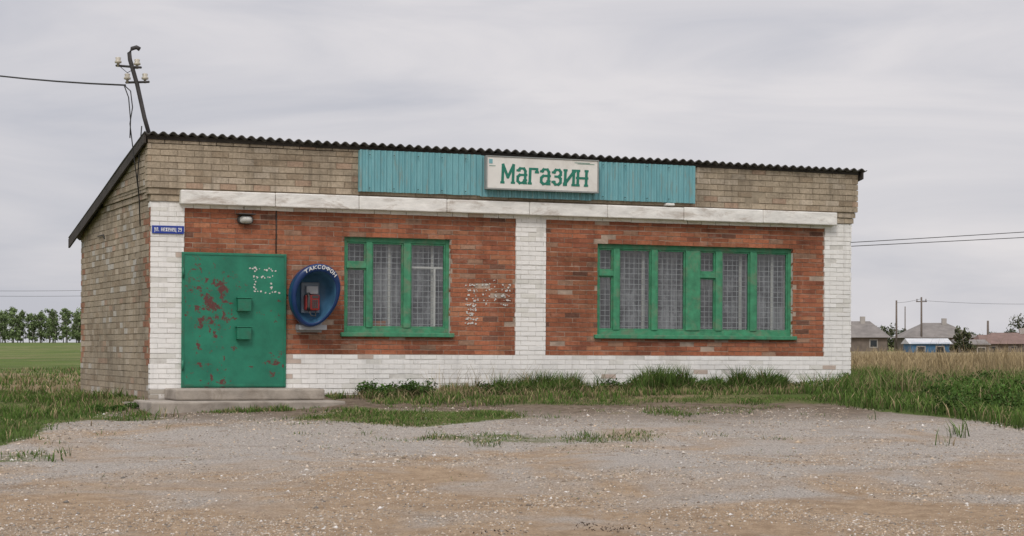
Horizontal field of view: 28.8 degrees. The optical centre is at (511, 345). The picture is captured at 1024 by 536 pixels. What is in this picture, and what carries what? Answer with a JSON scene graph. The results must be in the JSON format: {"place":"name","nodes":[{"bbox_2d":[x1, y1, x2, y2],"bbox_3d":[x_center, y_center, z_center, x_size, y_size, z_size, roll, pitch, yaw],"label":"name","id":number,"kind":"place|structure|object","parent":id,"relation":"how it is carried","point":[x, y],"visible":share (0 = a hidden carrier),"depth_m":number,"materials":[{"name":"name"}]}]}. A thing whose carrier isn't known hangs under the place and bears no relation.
{"place":"outdoors","nodes":[
{"label":"outdoors","id":0,"kind":"place"},
{"bbox_2d":[0,342,1023,535],"bbox_3d":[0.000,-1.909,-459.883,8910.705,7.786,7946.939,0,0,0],"label":"ground","id":1,"kind":"structure","parent":0,"point":[19,355],"depth_m":22.11,"materials":[{"name":"grey gravel"}]},
{"bbox_2d":[0,306,80,342],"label":"distant trees","id":2,"kind":"object","parent":1,"relation":"on","point":[41,323],"visible":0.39,"depth_m":444.64,"materials":[{"name":"green plant"}]},
{"bbox_2d":[68,126,866,413],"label":"brick shop","id":3,"kind":"structure","parent":1,"relation":"on","point":[200,252],"depth_m":32.00,"materials":[{"name":"brown brick"}]},
{"bbox_2d":[0,45,150,195],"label":"insulator mast","id":4,"kind":"object","parent":3,"relation":"attached to","point":[131,66],"visible":0.98,"depth_m":30.34,"materials":[{"name":"metal"}]},
{"bbox_2d":[181,252,286,387],"bbox_3d":[-4.243,-0.388,30.488,1.630,2.051,0.060,0,0,-22],"label":"steel door","id":5,"kind":"structure","parent":3,"relation":"in","point":[213,354],"depth_m":30.44,"materials":[{"name":"green paint"}]},
{"bbox_2d":[287,264,340,331],"bbox_3d":[-3.093,-0.811,30.703,0.841,1.220,0.568,0,0,-22],"label":"payphone hood","id":6,"kind":"object","parent":3,"relation":"attached to","point":[313,295],"visible":1,"depth_m":30.72,"materials":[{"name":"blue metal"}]},
{"bbox_2d":[344,237,448,332],"bbox_3d":[-1.841,-0.938,31.612,1.770,1.530,0.105,0,0,-22],"label":"left window frame","id":7,"kind":"structure","parent":3,"relation":"in","point":[407,243],"depth_m":31.61,"materials":[{"name":"green paint"}]},
{"bbox_2d":[597,244,790,335],"bbox_3d":[3.067,-0.908,33.605,3.681,1.530,0.105,0,0,-22],"label":"right window frame","id":8,"kind":"structure","parent":3,"relation":"in","point":[693,275],"depth_m":33.55,"materials":[{"name":"green paint"}]},
{"bbox_2d":[0,361,1023,533],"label":"grass","id":9,"kind":"structure","parent":1,"relation":"on","point":[552,388],"depth_m":30.36,"materials":[{"name":"green plant"}]},
{"bbox_2d":[1,329,1023,394],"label":"dry reeds","id":10,"kind":"object","parent":1,"relation":"on","point":[979,360],"visible":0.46,"depth_m":41.99,"materials":[{"name":"beige plant"}]},
{"bbox_2d":[86,369,1023,417],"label":"weeds","id":11,"kind":"object","parent":1,"relation":"on","point":[409,386],"visible":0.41,"depth_m":30.75,"materials":[{"name":"green plant"}]},
{"bbox_2d":[458,518,689,534],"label":"dead straw","id":12,"kind":"object","parent":1,"relation":"on","point":[620,528],"visible":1,"depth_m":18.21,"materials":[{"name":"beige plant"}]},
{"bbox_2d":[850,337,886,350],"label":"walls","id":13,"kind":"structure","parent":1,"relation":"on","point":[862,343],"depth_m":215.00,"materials":[{"name":"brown wood"}]},
{"bbox_2d":[850,321,890,337],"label":"roof","id":14,"kind":"structure","parent":13,"relation":"on","point":[866,329],"depth_m":216.25,"materials":[{"name":"stone"}]},
{"bbox_2d":[860,317,864,323],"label":"chimney","id":15,"kind":"object","parent":14,"relation":"on","point":[862,320],"visible":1,"depth_m":217.90,"materials":[{"name":"brick"}]},
{"bbox_2d":[870,340,876,346],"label":"windows","id":16,"kind":"structure","parent":13,"relation":"attached to","point":[873,343],"depth_m":214.96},
{"bbox_2d":[869,339,877,347],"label":"window trim","id":17,"kind":"structure","parent":13,"relation":"attached to","point":[873,339],"depth_m":214.97,"materials":[{"name":"paint"}]},
{"bbox_2d":[895,300,897,350],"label":"utility pole","id":18,"kind":"object","parent":1,"relation":"on","point":[896,345],"visible":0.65,"depth_m":219.91,"materials":[{"name":"grey wood"}]},
{"bbox_2d":[916,297,926,336],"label":"utility pole","id":19,"kind":"object","parent":1,"relation":"on","point":[921,301],"visible":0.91,"depth_m":221.91,"materials":[{"name":"grey wood"}]},
{"bbox_2d":[69,232,1023,303],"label":"overhead lines","id":20,"kind":"object","parent":19,"relation":"attached to","point":[902,243],"visible":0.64,"depth_m":125.27,"materials":[{"name":"black metal"}]},
{"bbox_2d":[901,338,952,352],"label":"village shed","id":21,"kind":"structure","parent":1,"relation":"on","point":[923,343],"depth_m":198.00,"materials":[{"name":"paint"}]},
{"bbox_2d":[918,347,943,352],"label":"windows","id":22,"kind":"structure","parent":21,"relation":"in","point":[941,348],"depth_m":197.96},
{"bbox_2d":[894,338,973,350],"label":"walls","id":23,"kind":"structure","parent":1,"relation":"on","point":[899,342],"depth_m":226.18,"materials":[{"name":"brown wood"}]},
{"bbox_2d":[891,323,975,337],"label":"roof","id":24,"kind":"structure","parent":23,"relation":"on","point":[935,330],"depth_m":223.72,"materials":[{"name":"stone"}]},
{"bbox_2d":[941,318,946,324],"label":"chimney","id":25,"kind":"object","parent":24,"relation":"on","point":[943,321],"visible":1,"depth_m":225.40,"materials":[{"name":"brick"}]},
{"bbox_2d":[878,313,1023,352],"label":"village trees","id":26,"kind":"object","parent":1,"relation":"on","point":[958,339],"visible":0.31,"depth_m":197.13,"materials":[{"name":"green plant"}]},
{"bbox_2d":[892,328,1015,335],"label":"horizon trees","id":27,"kind":"object","parent":1,"relation":"on","point":[900,331],"depth_m":904.95,"materials":[{"name":"green plant"}]},
{"bbox_2d":[950,339,990,351],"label":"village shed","id":28,"kind":"structure","parent":1,"relation":"on","point":[982,342],"depth_m":201.48,"materials":[{"name":"grey wood"}]},
{"bbox_2d":[951,347,1023,351],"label":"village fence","id":29,"kind":"object","parent":1,"relation":"on","point":[1006,350],"visible":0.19,"depth_m":203.00,"materials":[{"name":"brown wood"}]},
{"bbox_2d":[989,344,1021,351],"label":"walls","id":30,"kind":"structure","parent":1,"relation":"on","point":[1005,345],"depth_m":205.00,"materials":[{"name":"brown wood"}]},
{"bbox_2d":[974,335,1023,343],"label":"roof","id":31,"kind":"structure","parent":30,"relation":"on","point":[1003,339],"depth_m":205.99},
{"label":"walls","id":32,"kind":"object","parent":1,"relation":"on","visible":0},
{"bbox_2d":[988,333,1023,340],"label":"roof","id":33,"kind":"structure","parent":32,"relation":"on","point":[1021,336],"depth_m":218.65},
{"bbox_2d":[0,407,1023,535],"bbox_3d":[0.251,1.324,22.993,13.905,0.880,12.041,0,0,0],"label":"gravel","id":34,"kind":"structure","parent":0,"point":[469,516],"depth_m":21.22,"materials":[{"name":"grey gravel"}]},
{"bbox_2d":[0,0,1023,341],"label":"sky","id":35,"kind":"structure","parent":0,"point":[924,97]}
]}

